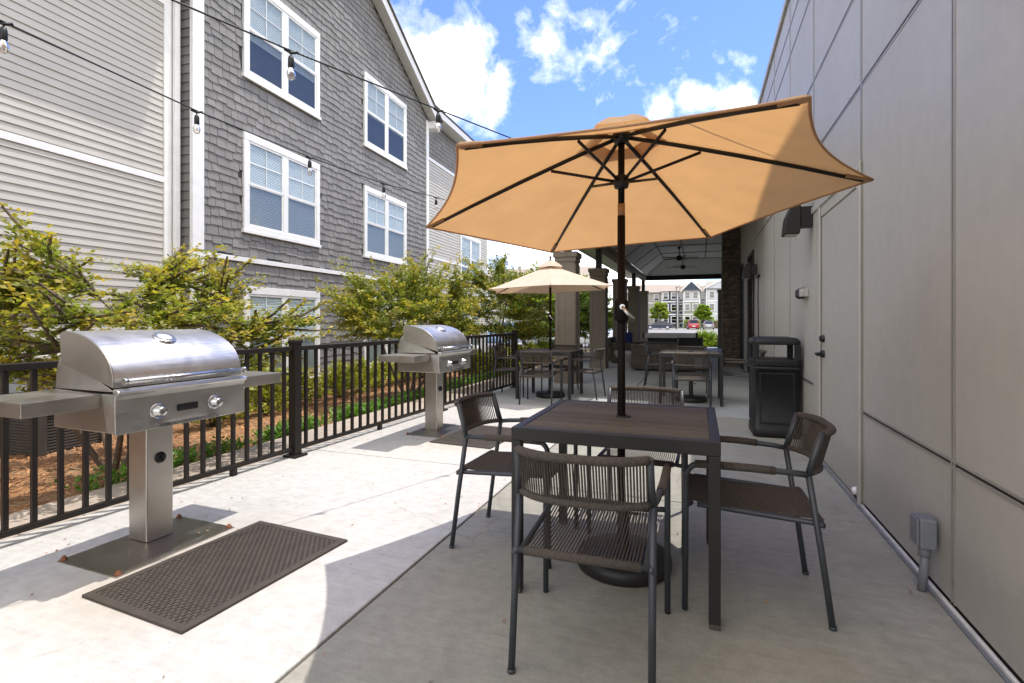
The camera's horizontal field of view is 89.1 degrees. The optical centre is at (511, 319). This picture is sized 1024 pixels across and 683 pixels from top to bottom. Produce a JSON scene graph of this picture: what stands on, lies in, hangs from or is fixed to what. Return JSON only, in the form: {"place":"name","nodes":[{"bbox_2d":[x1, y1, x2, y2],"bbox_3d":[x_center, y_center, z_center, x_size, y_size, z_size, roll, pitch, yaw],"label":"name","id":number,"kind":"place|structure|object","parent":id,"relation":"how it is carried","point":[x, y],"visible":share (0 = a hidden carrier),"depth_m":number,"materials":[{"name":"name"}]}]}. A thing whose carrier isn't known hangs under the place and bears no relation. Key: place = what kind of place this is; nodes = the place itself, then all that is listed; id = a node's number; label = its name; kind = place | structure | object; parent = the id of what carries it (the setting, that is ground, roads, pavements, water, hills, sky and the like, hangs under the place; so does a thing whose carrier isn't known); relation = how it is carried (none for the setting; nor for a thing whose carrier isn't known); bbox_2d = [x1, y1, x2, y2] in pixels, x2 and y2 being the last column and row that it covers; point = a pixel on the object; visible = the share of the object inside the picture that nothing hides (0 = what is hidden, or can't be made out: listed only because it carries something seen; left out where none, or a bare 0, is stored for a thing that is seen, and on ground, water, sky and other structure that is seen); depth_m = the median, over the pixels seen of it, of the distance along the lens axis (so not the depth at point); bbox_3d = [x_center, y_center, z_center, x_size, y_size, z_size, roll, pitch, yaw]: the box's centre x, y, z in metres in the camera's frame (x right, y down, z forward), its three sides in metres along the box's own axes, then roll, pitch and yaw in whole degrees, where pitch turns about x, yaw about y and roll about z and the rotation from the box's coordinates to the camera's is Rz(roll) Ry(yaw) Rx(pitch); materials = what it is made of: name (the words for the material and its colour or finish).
{"place":"outdoors","nodes":[
{"label":"outdoors","id":0,"kind":"place"},
{"bbox_2d":[9,462,239,534],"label":"sidewalk","id":1,"kind":"structure","parent":0,"point":[22,517],"depth_m":3.62,"materials":[{"name":"concrete"}]},
{"bbox_2d":[0,449,510,682],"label":"patio slab","id":2,"kind":"structure","parent":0,"point":[55,627],"depth_m":2.48,"materials":[{"name":"concrete"}]},
{"bbox_2d":[0,329,280,578],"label":"gas grill","id":3,"kind":"object","parent":2,"relation":"on","point":[146,390],"visible":1,"depth_m":2.67,"materials":[{"name":"silver metal"}]},
{"bbox_2d":[82,521,347,634],"bbox_3d":[-1.398,1.214,2.574,0.670,0.012,0.925,0,0,24],"label":"rubber mat","id":4,"kind":"object","parent":2,"relation":"on","point":[184,592],"visible":1,"depth_m":2.46,"materials":[{"name":"rubber"}]},
{"bbox_2d":[7,414,954,676],"bbox_3d":[0.177,1.213,4.182,4.419,0.008,6.981,0,0,20],"label":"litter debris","id":5,"kind":"object","parent":2,"relation":"on","point":[504,620],"visible":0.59,"depth_m":2.89,"materials":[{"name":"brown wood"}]},
{"bbox_2d":[196,429,354,467],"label":"sidewalk","id":6,"kind":"structure","parent":0,"point":[225,457],"depth_m":5.08,"materials":[{"name":"concrete"}]},
{"bbox_2d":[318,408,423,432],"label":"sidewalk","id":7,"kind":"structure","parent":0,"point":[339,426],"depth_m":6.54,"materials":[{"name":"concrete"}]},
{"bbox_2d":[391,395,461,409],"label":"sidewalk","id":8,"kind":"structure","parent":0,"point":[411,404],"depth_m":7.79,"materials":[{"name":"concrete"}]},
{"bbox_2d":[306,403,555,464],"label":"patio slab","id":9,"kind":"structure","parent":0,"point":[402,445],"depth_m":5.14,"materials":[{"name":"concrete"}]},
{"bbox_2d":[378,325,475,437],"bbox_3d":[-0.802,0.637,5.608,0.556,1.165,1.370,0,0,21],"label":"gas grill","id":10,"kind":"object","parent":9,"relation":"on","point":[433,353],"visible":0.98,"depth_m":5.39,"materials":[{"name":"silver metal"}]},
{"bbox_2d":[430,425,510,448],"bbox_3d":[-0.326,1.214,5.466,0.670,0.012,0.925,0,0,24],"label":"rubber mat","id":11,"kind":"object","parent":9,"relation":"on","point":[455,438],"visible":0.59,"depth_m":5.30,"materials":[{"name":"rubber"}]},
{"bbox_2d":[447,384,501,395],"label":"sidewalk","id":12,"kind":"structure","parent":0,"point":[452,392],"depth_m":9.40,"materials":[{"name":"concrete"}]},
{"bbox_2d":[488,266,595,323],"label":"apartment house","id":13,"kind":"structure","parent":0,"point":[583,270],"depth_m":83.97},
{"bbox_2d":[478,377,640,406],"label":"porch slab","id":14,"kind":"structure","parent":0,"point":[506,395],"depth_m":8.77,"materials":[{"name":"concrete"}]},
{"bbox_2d":[491,346,533,397],"bbox_3d":[-0.011,0.831,8.532,0.618,0.781,0.558,0,0,20],"label":"rope armchair","id":15,"kind":"object","parent":14,"relation":"on","point":[497,355],"visible":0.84,"depth_m":8.55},
{"bbox_2d":[518,350,561,404],"bbox_3d":[0.407,0.831,7.677,0.558,0.781,0.618,0,0,17],"label":"rope armchair","id":16,"kind":"object","parent":14,"relation":"on","point":[538,372],"visible":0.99,"depth_m":7.48,"materials":[{"name":"fabric"}]},
{"bbox_2d":[515,348,582,399],"bbox_3d":[0.611,0.848,8.307,0.874,0.745,0.874,0,0,20],"label":"patio table","id":17,"kind":"object","parent":14,"relation":"on","point":[569,353],"visible":0.81,"depth_m":8.04,"materials":[{"name":"brown metal"}]},
{"bbox_2d":[536,378,564,397],"bbox_3d":[0.611,1.070,8.307,0.464,0.300,0.464,0,0,20],"label":"umbrella base","id":18,"kind":"object","parent":14,"relation":"on","point":[545,394],"visible":0.74,"depth_m":8.20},
{"bbox_2d":[489,256,612,374],"bbox_3d":[0.611,0.052,8.307,2.086,2.155,2.066,0,0,20],"label":"patio umbrella","id":19,"kind":"object","parent":18,"relation":"in","point":[549,276],"visible":1,"depth_m":8.07,"materials":[{"name":"fabric"}]},
{"bbox_2d":[541,345,578,393],"bbox_3d":[0.850,0.831,8.967,0.558,0.781,0.618,0,0,20],"label":"rope armchair","id":20,"kind":"object","parent":14,"relation":"on","point":[563,347],"visible":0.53,"depth_m":9.06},
{"bbox_2d":[553,251,581,383],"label":"porch column","id":21,"kind":"structure","parent":14,"relation":"on","point":[567,318],"depth_m":10.01,"materials":[{"name":"grey stone"}]},
{"bbox_2d":[562,347,605,399],"bbox_3d":[1.160,0.831,8.232,0.618,0.781,0.558,0,0,26],"label":"rope armchair","id":22,"kind":"object","parent":14,"relation":"on","point":[599,355],"visible":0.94,"depth_m":8.10,"materials":[{"name":"fabric"}]},
{"bbox_2d":[390,0,783,311],"label":"sky","id":23,"kind":"structure","parent":0,"point":[510,68],"materials":[{"name":"blue"}]},
{"bbox_2d":[548,364,652,381],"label":"porch slab","id":24,"kind":"structure","parent":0,"point":[610,372],"depth_m":11.66,"materials":[{"name":"concrete"}]},
{"bbox_2d":[588,249,609,368],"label":"porch column","id":25,"kind":"structure","parent":24,"relation":"on","point":[598,319],"depth_m":13.17,"materials":[{"name":"wood"}]},
{"bbox_2d":[488,328,717,348],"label":"parking lot","id":26,"kind":"structure","parent":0,"point":[674,330],"depth_m":80.23,"materials":[{"name":"asphalt"}]},
{"bbox_2d":[580,329,612,347],"bbox_3d":[5.171,0.782,31.063,1.820,1.675,4.560,0,0,20],"label":"parked car","id":27,"kind":"object","parent":26,"relation":"on","point":[582,341],"visible":0.12,"depth_m":29.16,"materials":[{"name":"white paint"}]},
{"bbox_2d":[649,301,670,328],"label":"street tree","id":28,"kind":"object","parent":26,"relation":"on","point":[660,308],"visible":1,"depth_m":95.70,"materials":[{"name":"green plant"}]},
{"bbox_2d":[648,321,672,329],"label":"parked car","id":29,"kind":"object","parent":26,"relation":"on","point":[662,324],"visible":0.9,"depth_m":87.89,"materials":[{"name":"grey paint"}]},
{"bbox_2d":[693,303,714,323],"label":"street tree","id":30,"kind":"object","parent":26,"relation":"on","point":[700,313],"visible":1,"depth_m":94.95,"materials":[{"name":"green plant"}]},
{"bbox_2d":[614,350,630,366],"bbox_3d":[3.021,1.020,13.795,0.620,0.400,0.620,0,0,20],"label":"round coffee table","id":31,"kind":"object","parent":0,"point":[627,358],"visible":0.42,"depth_m":13.60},
{"bbox_2d":[627,284,664,326],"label":"apartment house","id":32,"kind":"structure","parent":0,"point":[654,294],"depth_m":124.15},
{"bbox_2d":[279,483,1020,682],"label":"patio slab","id":33,"kind":"structure","parent":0,"point":[439,613],"depth_m":2.12,"materials":[{"name":"grey concrete"}]},
{"bbox_2d":[449,391,577,568],"bbox_3d":[0.004,0.831,2.914,0.618,0.781,0.558,0,0,22],"label":"rope armchair","id":34,"kind":"object","parent":33,"relation":"on","point":[494,463],"visible":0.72,"depth_m":2.93,"materials":[{"name":"fabric"}]},
{"bbox_2d":[507,445,670,682],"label":"rope armchair","id":35,"kind":"object","parent":33,"relation":"on","point":[542,459],"visible":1,"depth_m":1.77,"materials":[{"name":"fabric"}]},
{"bbox_2d":[511,399,720,630],"bbox_3d":[0.556,0.848,2.596,0.874,0.745,0.874,0,0,20],"label":"patio table","id":36,"kind":"object","parent":33,"relation":"on","point":[676,429],"visible":0.9,"depth_m":2.31,"materials":[{"name":"brown wood"}]},
{"bbox_2d":[577,511,671,587],"bbox_3d":[0.556,1.070,2.596,0.464,0.300,0.464,0,0,20],"label":"umbrella base","id":37,"kind":"object","parent":33,"relation":"on","point":[617,577],"visible":0.42,"depth_m":2.46,"materials":[{"name":"metal"}]},
{"bbox_2d":[426,94,873,501],"bbox_3d":[0.571,0.060,2.567,2.136,2.140,1.995,0,0,20],"label":"patio umbrella","id":38,"kind":"object","parent":37,"relation":"on","point":[621,182],"visible":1,"depth_m":2.64,"materials":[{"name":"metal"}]},
{"bbox_2d":[587,386,687,533],"bbox_3d":[0.787,0.831,3.162,0.558,0.781,0.618,0,0,20],"label":"rope armchair","id":39,"kind":"object","parent":33,"relation":"on","point":[660,462],"visible":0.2,"depth_m":3.34,"materials":[{"name":"fabric"}]},
{"bbox_2d":[681,412,836,630],"bbox_3d":[1.093,0.831,2.355,0.618,0.781,0.558,0,0,18],"label":"rope armchair","id":40,"kind":"object","parent":33,"relation":"on","point":[791,503],"visible":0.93,"depth_m":2.24,"materials":[{"name":"fabric"}]},
{"bbox_2d":[660,284,679,326],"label":"apartment house","id":41,"kind":"structure","parent":0,"point":[668,295],"depth_m":114.97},
{"bbox_2d":[626,381,748,418],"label":"porch slab","id":42,"kind":"structure","parent":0,"point":[735,401],"depth_m":8.20,"materials":[{"name":"concrete"}]},
{"bbox_2d":[642,343,675,387],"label":"rope armchair","id":43,"kind":"object","parent":42,"relation":"on","point":[646,348],"visible":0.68,"depth_m":9.37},
{"bbox_2d":[659,350,722,406],"bbox_3d":[2.700,0.848,7.850,0.874,0.745,0.874,0,0,20],"label":"patio table","id":44,"kind":"object","parent":42,"relation":"on","point":[664,354],"visible":0.91,"depth_m":7.58,"materials":[{"name":"brown metal"}]},
{"bbox_2d":[676,381,706,402],"bbox_3d":[2.700,1.070,7.850,0.464,0.300,0.464,0,0,20],"label":"umbrella base","id":45,"kind":"object","parent":42,"relation":"on","point":[690,397],"visible":0.81,"depth_m":7.71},
{"bbox_2d":[671,352,712,406],"bbox_3d":[2.502,0.831,7.239,0.558,0.781,0.618,0,0,19],"label":"rope armchair","id":46,"kind":"object","parent":42,"relation":"on","point":[689,375],"visible":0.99,"depth_m":7.02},
{"bbox_2d":[675,346,708,397],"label":"rope armchair","id":47,"kind":"object","parent":42,"relation":"on","point":[706,369],"visible":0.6,"depth_m":8.68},
{"bbox_2d":[723,350,766,377],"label":"rope armchair","id":48,"kind":"object","parent":42,"relation":"on","point":[739,361],"visible":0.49,"depth_m":7.52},
{"bbox_2d":[681,280,701,325],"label":"apartment house","id":49,"kind":"structure","parent":0,"point":[691,294],"depth_m":112.50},
{"bbox_2d":[643,367,748,384],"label":"porch slab","id":50,"kind":"structure","parent":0,"point":[653,375],"depth_m":11.05,"materials":[{"name":"concrete"}]},
{"bbox_2d":[631,341,692,369],"bbox_3d":[3.693,0.850,12.712,1.440,0.660,0.820,0,0,20],"label":"wicker sofa","id":51,"kind":"object","parent":50,"relation":"on","point":[638,358],"visible":0.48,"depth_m":12.42,"materials":[{"name":"wicker"}]},
{"bbox_2d":[677,337,703,373],"bbox_3d":[3.950,0.794,11.513,0.566,0.855,0.645,0,0,20],"label":"sling chair","id":52,"kind":"object","parent":50,"relation":"on","point":[689,341],"visible":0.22,"depth_m":11.26,"materials":[{"name":"black plastic"}]},
{"bbox_2d":[528,417,875,523],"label":"patio slab","id":53,"kind":"structure","parent":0,"point":[829,498],"depth_m":4.17,"materials":[{"name":"grey concrete"}]},
{"bbox_2d":[748,336,800,438],"bbox_3d":[2.804,0.700,5.579,0.460,1.040,0.460,0,0,18],"label":"litter bin","id":54,"kind":"object","parent":53,"relation":"on","point":[774,394],"visible":0.95,"depth_m":5.39,"materials":[{"name":"black plastic"}]},
{"bbox_2d":[704,279,720,320],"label":"apartment house","id":55,"kind":"structure","parent":0,"point":[711,299],"depth_m":109.98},
{"bbox_2d":[707,347,721,351],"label":"porch slab","id":56,"kind":"structure","parent":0,"point":[713,349],"depth_m":21.54,"materials":[{"name":"concrete"}]},
{"bbox_2d":[717,278,721,347],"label":"porch column","id":57,"kind":"structure","parent":56,"relation":"on","point":[719,291],"depth_m":22.30,"materials":[{"name":"grey metal"}]},
{"bbox_3d":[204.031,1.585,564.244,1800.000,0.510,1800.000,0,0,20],"label":"ground","id":58,"kind":"structure","parent":0,"visible":0},
{"bbox_2d":[0,0,487,404],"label":"apartment building","id":59,"kind":"structure","parent":58,"relation":"on","point":[116,169],"depth_m":9.75,"materials":[{"name":"grey"}]},
{"bbox_2d":[9,377,26,392],"bbox_3d":[-6.264,1.040,6.581,0.172,1.000,0.200,0,0,17],"label":"electric meter","id":60,"kind":"object","parent":59,"relation":"attached to","point":[12,388],"visible":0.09,"depth_m":6.55,"materials":[{"name":"grey metal"}]},
{"bbox_2d":[242,286,320,388],"bbox_3d":[-4.801,0.352,11.007,0.075,2.005,2.320,0,0,17],"label":"window","id":61,"kind":"structure","parent":59,"relation":"in","point":[267,297],"depth_m":11.01,"materials":[{"name":"white glass"}]},
{"bbox_2d":[241,131,321,247],"bbox_3d":[-4.801,-2.643,11.007,0.075,1.935,2.320,0,0,17],"label":"window","id":62,"kind":"structure","parent":59,"relation":"in","point":[280,201],"depth_m":10.85,"materials":[{"name":"white glass"}]},
{"bbox_2d":[241,0,321,120],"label":"window","id":63,"kind":"structure","parent":59,"relation":"in","point":[264,63],"depth_m":10.92,"materials":[{"name":"white glass"}]},
{"bbox_2d":[363,297,406,367],"bbox_3d":[-3.612,0.352,14.999,0.075,2.005,2.390,0,0,17],"label":"window","id":64,"kind":"structure","parent":59,"relation":"in","point":[372,346],"depth_m":14.56,"materials":[{"name":"white glass"}]},
{"bbox_2d":[363,185,407,265],"bbox_3d":[-3.612,-2.643,14.999,0.075,1.935,2.390,0,0,17],"label":"window","id":65,"kind":"structure","parent":59,"relation":"in","point":[385,220],"depth_m":14.89,"materials":[{"name":"white glass"}]},
{"bbox_2d":[363,71,407,169],"bbox_3d":[-3.612,-5.648,14.999,0.075,2.005,2.390,0,0,17],"label":"window","id":66,"kind":"structure","parent":59,"relation":"in","point":[384,114],"depth_m":14.91,"materials":[{"name":"white glass"}]},
{"bbox_2d":[460,235,480,280],"bbox_3d":[-1.833,-2.693,23.157,0.075,2.035,2.520,0,0,17],"label":"window","id":67,"kind":"structure","parent":59,"relation":"in","point":[472,240],"depth_m":23.06,"materials":[{"name":"white glass"}]},
{"bbox_2d":[9,357,554,513],"bbox_3d":[-3.071,1.488,10.681,4.600,0.389,24.000,0,0,20],"label":"mulch bed","id":68,"kind":"object","parent":58,"relation":"on","point":[75,469],"visible":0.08,"depth_m":5.82,"materials":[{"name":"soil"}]},
{"bbox_2d":[9,415,101,456],"bbox_3d":[-5.787,1.333,6.580,0.900,0.775,0.900,0,0,17],"label":"air conditioner","id":69,"kind":"object","parent":68,"relation":"on","point":[19,436],"visible":0.16,"depth_m":6.27,"materials":[{"name":"grey metal"}]},
{"bbox_2d":[0,202,336,471],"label":"ornamental tree","id":70,"kind":"object","parent":68,"relation":"on","point":[31,296],"visible":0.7,"depth_m":4.18,"materials":[{"name":"green plant"}]},
{"bbox_2d":[181,387,266,426],"bbox_3d":[-4.353,1.127,7.513,1.095,0.843,1.172,0,0,42],"label":"shrub","id":71,"kind":"object","parent":68,"relation":"on","point":[212,423],"visible":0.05,"depth_m":7.46,"materials":[{"name":"green plant"}]},
{"bbox_2d":[249,360,303,414],"bbox_3d":[-3.977,1.097,8.444,1.187,0.909,1.280,0,0,-26],"label":"shrub","id":72,"kind":"object","parent":68,"relation":"on","point":[266,399],"visible":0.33,"depth_m":8.35,"materials":[{"name":"green plant"}]},
{"bbox_2d":[49,366,510,493],"bbox_3d":[-1.708,1.244,8.640,0.738,0.303,10.041,0,0,20],"label":"ground cover","id":73,"kind":"object","parent":68,"relation":"on","point":[179,459],"visible":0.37,"depth_m":5.60,"materials":[{"name":"green plant"}]},
{"bbox_2d":[267,364,329,404],"bbox_3d":[-3.887,1.150,9.403,1.153,0.846,1.115,0,0,20],"label":"shrub","id":74,"kind":"object","parent":68,"relation":"on","point":[311,384],"visible":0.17,"depth_m":9.38,"materials":[{"name":"green plant"}]},
{"bbox_2d":[318,358,373,397],"bbox_3d":[-3.447,1.147,10.320,1.208,0.823,1.213,0,0,20],"label":"shrub","id":75,"kind":"object","parent":68,"relation":"on","point":[339,379],"visible":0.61,"depth_m":10.22,"materials":[{"name":"green plant"}]},
{"bbox_2d":[346,357,392,390],"bbox_3d":[-3.265,1.171,11.295,1.218,0.811,1.184,0,0,20],"label":"shrub","id":76,"kind":"object","parent":68,"relation":"on","point":[364,371],"visible":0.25,"depth_m":11.22,"materials":[{"name":"green plant"}]},
{"bbox_2d":[365,359,400,386],"bbox_3d":[-3.029,1.202,12.311,1.106,0.776,1.089,0,0,-41],"label":"shrub","id":77,"kind":"object","parent":68,"relation":"on","point":[385,368],"visible":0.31,"depth_m":12.15,"materials":[{"name":"green plant"}]},
{"bbox_2d":[314,245,490,391],"bbox_3d":[-1.893,0.023,9.501,2.963,2.773,3.572,0,0,20],"label":"ornamental tree","id":78,"kind":"object","parent":68,"relation":"on","point":[368,315],"visible":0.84,"depth_m":8.85,"materials":[{"name":"green plant"}]},
{"bbox_2d":[453,348,501,375],"bbox_3d":[-0.811,0.981,12.179,1.187,0.841,1.092,0,0,20],"label":"shrub","id":79,"kind":"object","parent":68,"relation":"on","point":[477,364],"visible":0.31,"depth_m":12.06,"materials":[{"name":"green plant"}]},
{"bbox_2d":[431,251,554,370],"bbox_3d":[-0.515,-0.148,12.553,3.669,3.164,3.100,0,0,20],"label":"ornamental tree","id":80,"kind":"object","parent":68,"relation":"on","point":[480,278],"visible":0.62,"depth_m":11.88,"materials":[{"name":"green plant"}]},
{"bbox_2d":[482,260,589,361],"bbox_3d":[1.141,-0.138,16.155,3.923,3.255,4.160,0,0,20],"label":"ornamental tree","id":81,"kind":"object","parent":68,"relation":"on","point":[584,309],"visible":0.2,"depth_m":15.20,"materials":[{"name":"green plant"}]},
{"bbox_2d":[532,274,612,338],"bbox_3d":[2.355,-0.197,19.551,3.910,3.556,3.580,0,0,-16],"label":"ornamental tree","id":82,"kind":"object","parent":68,"relation":"on","point":[586,324],"visible":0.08,"depth_m":19.18,"materials":[{"name":"green plant"}]},
{"bbox_2d":[678,285,683,326],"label":"apartment house","id":83,"kind":"structure","parent":58,"relation":"on","point":[680,308],"depth_m":115.10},
{"bbox_2d":[700,285,705,327],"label":"apartment house","id":84,"kind":"structure","parent":58,"relation":"on","point":[702,295],"depth_m":113.55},
{"bbox_2d":[696,328,717,346],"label":"shrub","id":85,"kind":"object","parent":58,"relation":"on","point":[707,336],"visible":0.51,"depth_m":24.01,"materials":[{"name":"green plant"}]},
{"bbox_2d":[740,0,1023,682],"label":"clubhouse building","id":86,"kind":"structure","parent":58,"relation":"on","point":[903,322],"depth_m":2.52,"materials":[{"name":"paint"}]},
{"bbox_2d":[578,234,721,280],"bbox_3d":[4.708,-2.280,16.401,4.300,0.960,16.150,0,0,20],"label":"covered porch","id":87,"kind":"object","parent":86,"relation":"attached to","point":[648,261],"visible":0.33,"depth_m":20.26,"materials":[{"name":"grey metal"}]},
{"bbox_2d":[740,263,743,368],"bbox_3d":[5.807,-0.090,13.133,0.051,2.580,0.950,0,0,20],"label":"window","id":88,"kind":"structure","parent":86,"relation":"in","point":[742,266],"depth_m":12.95,"materials":[{"name":"black glass"}]},
{"bbox_2d":[742,262,756,278],"bbox_3d":[4.461,-0.927,9.765,0.249,0.303,0.200,0,0,20],"label":"wall lamp","id":89,"kind":"object","parent":86,"relation":"attached to","point":[749,269],"visible":1,"depth_m":9.68,"materials":[{"name":"brown metal"}]},
{"bbox_2d":[747,250,753,372],"bbox_3d":[4.957,-0.090,10.782,0.051,2.580,1.250,0,0,20],"label":"window","id":90,"kind":"structure","parent":86,"relation":"in","point":[750,282],"depth_m":10.90,"materials":[{"name":"black glass"}]},
{"bbox_2d":[781,205,812,237],"bbox_3d":[2.727,-0.957,4.969,0.249,0.303,0.200,0,0,20],"label":"wall lamp","id":91,"kind":"object","parent":86,"relation":"attached to","point":[797,219],"visible":0.85,"depth_m":4.89,"materials":[{"name":"brown metal"}]},
{"bbox_2d":[795,287,808,298],"bbox_3d":[2.924,-0.270,5.248,0.070,0.110,0.340,0,0,20],"label":"alarm strobe","id":92,"kind":"object","parent":86,"relation":"attached to","point":[802,293],"visible":1,"depth_m":5.10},
{"bbox_2d":[814,190,855,490],"bbox_3d":[2.500,0.157,4.041,0.106,2.105,1.090,0,0,20],"label":"door","id":93,"kind":"structure","parent":86,"relation":"in","point":[838,338],"depth_m":3.94,"materials":[{"name":"grey metal"}]},
{"bbox_2d":[910,512,936,591],"bbox_3d":[1.857,1.053,2.349,0.075,0.336,0.100,0,0,20],"label":"outlet box","id":94,"kind":"object","parent":86,"relation":"attached to","point":[923,532],"visible":1,"depth_m":2.33,"materials":[{"name":"grey plastic"}]},
{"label":"patio slab","id":95,"kind":"structure","parent":0,"visible":0},
{"bbox_2d":[0,330,517,538],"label":"metal fence","id":96,"kind":"object","parent":95,"relation":"on","point":[295,348],"visible":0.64,"depth_m":4.53,"materials":[{"name":"metal"}]},
{"bbox_3d":[-3.750,-0.330,-0.079,0.180,3.100,0.180,0,0,20],"label":"light pole","id":97,"kind":"object","parent":95,"relation":"on","visible":0},
{"bbox_2d":[0,19,444,209],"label":"string lights","id":98,"kind":"object","parent":97,"relation":"hanging from","point":[3,34],"visible":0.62,"depth_m":3.52,"materials":[{"name":"black plastic"}]},
{"bbox_2d":[171,0,510,137],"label":"string lights","id":99,"kind":"object","parent":97,"relation":"hanging from","point":[291,69],"visible":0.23,"depth_m":2.88,"materials":[{"name":"black plastic"}]},
{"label":"porch slab","id":100,"kind":"structure","parent":0,"visible":0},
{"bbox_2d":[627,273,640,341],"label":"porch column","id":101,"kind":"structure","parent":100,"relation":"on","point":[634,306],"depth_m":20.01,"materials":[{"name":"grey stone"}]},
{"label":"porch slab","id":102,"kind":"structure","parent":0,"visible":0},
{"bbox_2d":[639,280,648,340],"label":"porch column","id":103,"kind":"structure","parent":102,"relation":"on","point":[643,310],"depth_m":23.39,"materials":[{"name":"grey stone"}]},
{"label":"slab bed","id":104,"kind":"structure","parent":0,"visible":0},
{"bbox_2d":[583,358,616,364],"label":"porch slab","id":105,"kind":"structure","parent":104,"relation":"on","point":[610,363],"depth_m":14.95,"materials":[{"name":"concrete"}]},
{"bbox_2d":[611,279,627,341],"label":"porch column","id":106,"kind":"structure","parent":105,"relation":"on","point":[614,282],"depth_m":16.57,"materials":[{"name":"grey"}]},
{"bbox_2d":[608,337,637,361],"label":"wicker armchair","id":107,"kind":"object","parent":105,"relation":"on","point":[612,345],"visible":0.51,"depth_m":14.73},
{"bbox_2d":[695,358,740,367],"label":"porch slab","id":108,"kind":"structure","parent":104,"relation":"on","point":[715,362],"depth_m":14.44,"materials":[{"name":"concrete"}]},
{"bbox_2d":[722,227,739,365],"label":"stone pier","id":109,"kind":"structure","parent":108,"relation":"on","point":[730,294],"depth_m":13.75,"materials":[{"name":"brick"}]},
{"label":"porch slab","id":110,"kind":"structure","parent":104,"relation":"on","visible":0},
{"bbox_2d":[643,332,697,341],"bbox_3d":[5.256,0.820,17.240,1.700,0.800,1.020,0,0,20],"label":"game table","id":111,"kind":"object","parent":110,"relation":"on","point":[664,337],"visible":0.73,"depth_m":16.89,"materials":[{"name":"grey paint"}]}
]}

